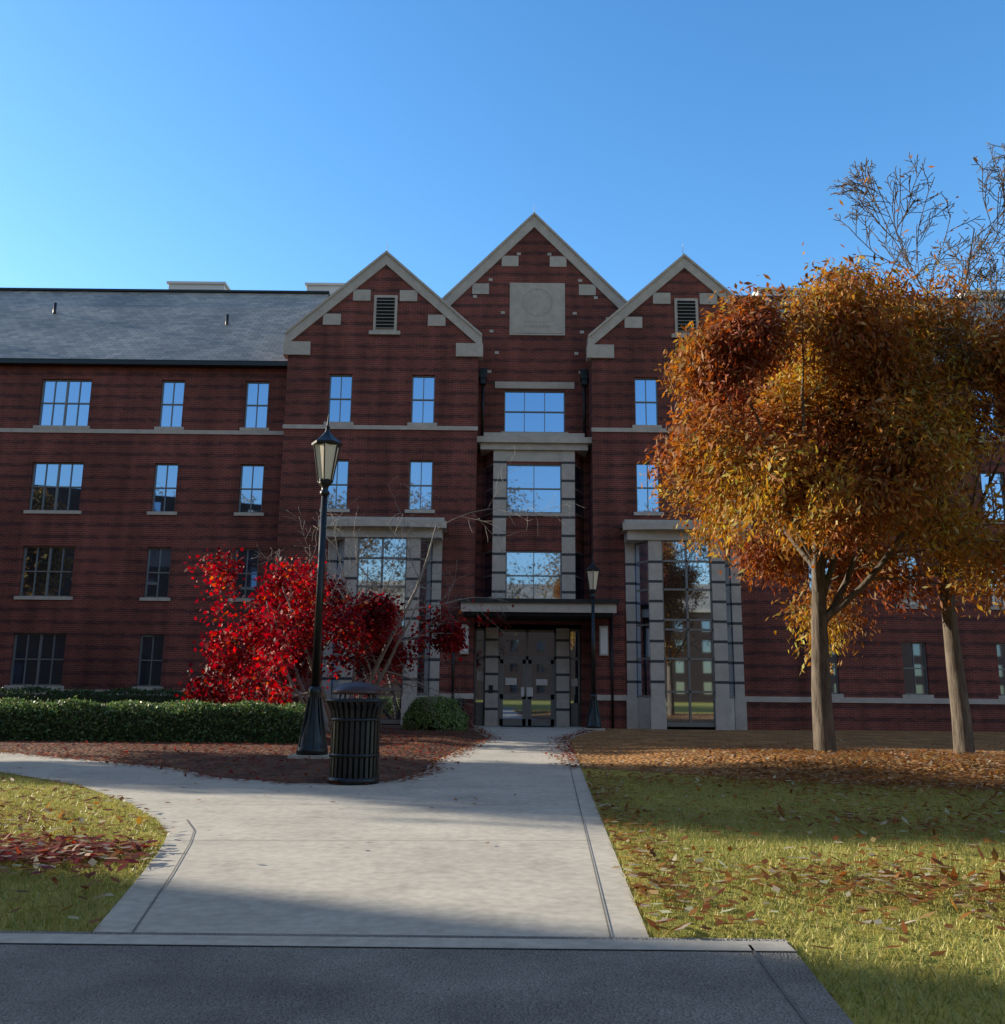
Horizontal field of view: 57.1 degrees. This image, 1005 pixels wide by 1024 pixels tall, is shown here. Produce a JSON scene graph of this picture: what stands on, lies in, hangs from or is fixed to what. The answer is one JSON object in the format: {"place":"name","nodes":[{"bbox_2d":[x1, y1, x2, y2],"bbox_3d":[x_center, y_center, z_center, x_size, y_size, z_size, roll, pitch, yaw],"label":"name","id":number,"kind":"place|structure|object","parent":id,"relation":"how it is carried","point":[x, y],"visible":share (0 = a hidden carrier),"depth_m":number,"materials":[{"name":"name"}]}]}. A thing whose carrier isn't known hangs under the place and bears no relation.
{"place":"outdoors","nodes":[
{"label":"outdoors","id":0,"kind":"place"},
{"bbox_2d":[174,456,583,732],"bbox_3d":[-3.120,1.974,22.491,10.123,7.185,7.970,1,-11,0],"label":"maple tree","id":1,"kind":"object","parent":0,"point":[370,626],"depth_m":20.95,"materials":[{"name":"red plant"}]},
{"bbox_2d":[0,931,853,1023],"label":"curb","id":2,"kind":"structure","parent":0,"point":[117,984],"depth_m":3.33,"materials":[{"name":"grey concrete"}]},
{"bbox_2d":[0,723,1004,1023],"bbox_3d":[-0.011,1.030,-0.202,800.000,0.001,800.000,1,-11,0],"label":"lawn","id":3,"kind":"structure","parent":0,"point":[862,961],"depth_m":5.05,"materials":[{"name":"green plant"}]},
{"bbox_2d":[0,829,158,876],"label":"fallen leaves","id":4,"kind":"object","parent":3,"relation":"on","point":[43,850],"visible":0.98,"depth_m":5.79,"materials":[{"name":"red plant"}]},
{"bbox_2d":[0,771,167,932],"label":"lawn grass blades","id":5,"kind":"object","parent":3,"relation":"on","point":[24,911],"depth_m":5.50,"materials":[{"name":"green grass"}]},
{"bbox_2d":[0,772,170,923],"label":"fallen leaves","id":6,"kind":"object","parent":3,"relation":"on","point":[82,820],"depth_m":6.95,"materials":[{"name":"brown plant"}]},
{"bbox_2d":[0,684,217,711],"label":"hedge","id":7,"kind":"object","parent":3,"relation":"on","point":[81,691],"depth_m":25.00,"materials":[{"name":"green plant"}]},
{"bbox_2d":[0,695,305,743],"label":"hedge","id":8,"kind":"object","parent":3,"relation":"on","point":[10,705],"depth_m":17.61,"materials":[{"name":"green plant"}]},
{"bbox_2d":[0,724,484,782],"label":"bed mulch","id":9,"kind":"object","parent":3,"relation":"on","point":[296,773],"visible":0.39,"depth_m":14.55,"materials":[{"name":"wood chip mulch"},{"name":"fallen leaves"}]},
{"bbox_2d":[1,727,480,779],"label":"fallen leaves","id":10,"kind":"object","parent":9,"relation":"on","point":[231,745],"visible":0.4,"depth_m":15.45,"materials":[{"name":"red plant"}]},
{"bbox_2d":[287,414,342,758],"bbox_3d":[-2.832,1.085,14.354,0.600,5.420,0.600,1,-11,0],"label":"lamp post","id":11,"kind":"object","parent":9,"relation":"on","point":[312,742],"visible":1,"depth_m":14.18,"materials":[{"name":"black metal"}]},
{"bbox_2d":[325,682,388,784],"bbox_3d":[-1.727,2.582,10.852,0.750,1.152,0.750,1,-11,0],"label":"trash can","id":12,"kind":"object","parent":9,"relation":"on","point":[354,754],"visible":1,"depth_m":10.62,"materials":[{"name":"black metal"}]},
{"bbox_2d":[450,698,463,712],"bbox_3d":[-1.945,6.212,28.595,1.500,0.880,0.520,1,-11,0],"label":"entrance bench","id":13,"kind":"object","parent":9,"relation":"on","point":[459,700],"visible":0.18,"depth_m":28.85,"materials":[{"name":"black metal"}]},
{"bbox_2d":[0,726,592,786],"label":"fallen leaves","id":14,"kind":"object","parent":3,"relation":"on","point":[568,754],"visible":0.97,"depth_m":14.06,"materials":[{"name":"brown plant"}]},
{"bbox_2d":[0,725,648,937],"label":"concrete walkway","id":15,"kind":"structure","parent":3,"relation":"on","point":[387,869],"depth_m":6.14,"materials":[{"name":"grey concrete"}]},
{"bbox_2d":[18,727,619,879],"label":"fallen leaves","id":16,"kind":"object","parent":15,"relation":"on","point":[360,793],"visible":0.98,"depth_m":8.84,"materials":[{"name":"brown plant"}]},
{"bbox_2d":[0,743,809,1023],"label":"walkway joints","id":17,"kind":"object","parent":15,"relation":"on","point":[754,946],"visible":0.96,"depth_m":3.89,"materials":[{"name":"grey concrete"}]},
{"bbox_2d":[401,694,468,730],"bbox_3d":[-1.823,5.480,24.966,1.841,1.107,1.722,1,-11,0],"label":"round shrub","id":18,"kind":"object","parent":3,"relation":"on","point":[417,703],"depth_m":24.43,"materials":[{"name":"green plant"}]},
{"bbox_2d":[0,228,1004,731],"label":"brick walls","id":19,"kind":"structure","parent":3,"relation":"on","point":[106,618],"depth_m":30.74,"materials":[{"name":"red brick"}]},
{"bbox_2d":[0,212,1004,729],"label":"stone trim","id":20,"kind":"structure","parent":19,"relation":"attached to","point":[536,308],"depth_m":30.39,"materials":[{"name":"beige stone"}]},
{"bbox_2d":[0,291,1004,366],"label":"slate roof","id":21,"kind":"object","parent":19,"relation":"on","point":[138,325],"visible":0.09,"depth_m":34.90,"materials":[{"name":"grey stone"}]},
{"bbox_2d":[0,211,1004,728],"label":"building metalwork","id":22,"kind":"object","parent":19,"relation":"attached to","point":[386,309],"visible":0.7,"depth_m":31.63,"materials":[{"name":"black metal"}]},
{"bbox_2d":[9,375,1004,726],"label":"building window frames","id":23,"kind":"structure","parent":19,"relation":"in","point":[527,661],"depth_m":30.52,"materials":[{"name":"black metal"}]},
{"bbox_2d":[12,376,1004,722],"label":"window glass","id":24,"kind":"object","parent":23,"relation":"in","point":[520,570],"visible":0.71,"depth_m":30.50,"materials":[{"name":"glass"}]},
{"bbox_2d":[583,554,604,730],"bbox_3d":[2.739,3.908,27.875,0.600,5.320,0.600,1,-11,0],"label":"lamp post","id":25,"kind":"object","parent":3,"relation":"on","point":[592,570],"visible":1,"depth_m":27.72,"materials":[{"name":"black metal"}]},
{"bbox_2d":[570,728,1004,789],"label":"bed leaf litter","id":26,"kind":"object","parent":3,"relation":"on","point":[762,738],"visible":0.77,"depth_m":17.33,"materials":[{"name":"brown plant"}]},
{"bbox_2d":[576,734,1004,956],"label":"fallen leaves","id":27,"kind":"object","parent":3,"relation":"on","point":[912,898],"depth_m":7.37,"materials":[{"name":"brown plant"}]},
{"bbox_2d":[582,773,1004,1023],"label":"lawn grass blades","id":28,"kind":"object","parent":3,"relation":"on","point":[927,909],"depth_m":5.33,"materials":[{"name":"green grass"}]},
{"bbox_2d":[792,142,1004,753],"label":"bare tree","id":29,"kind":"object","parent":3,"relation":"on","point":[962,734],"depth_m":15.80,"materials":[{"name":"brown plant"}]},
{"bbox_2d":[0,0,1004,300],"label":"sky","id":30,"kind":"structure","parent":0,"point":[145,144],"materials":[{"name":"blue"}]},
{"bbox_2d":[638,242,1004,751],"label":"orange oak tree","id":31,"kind":"object","parent":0,"point":[700,371],"depth_m":14.43,"materials":[{"name":"orange plant"}]}
]}

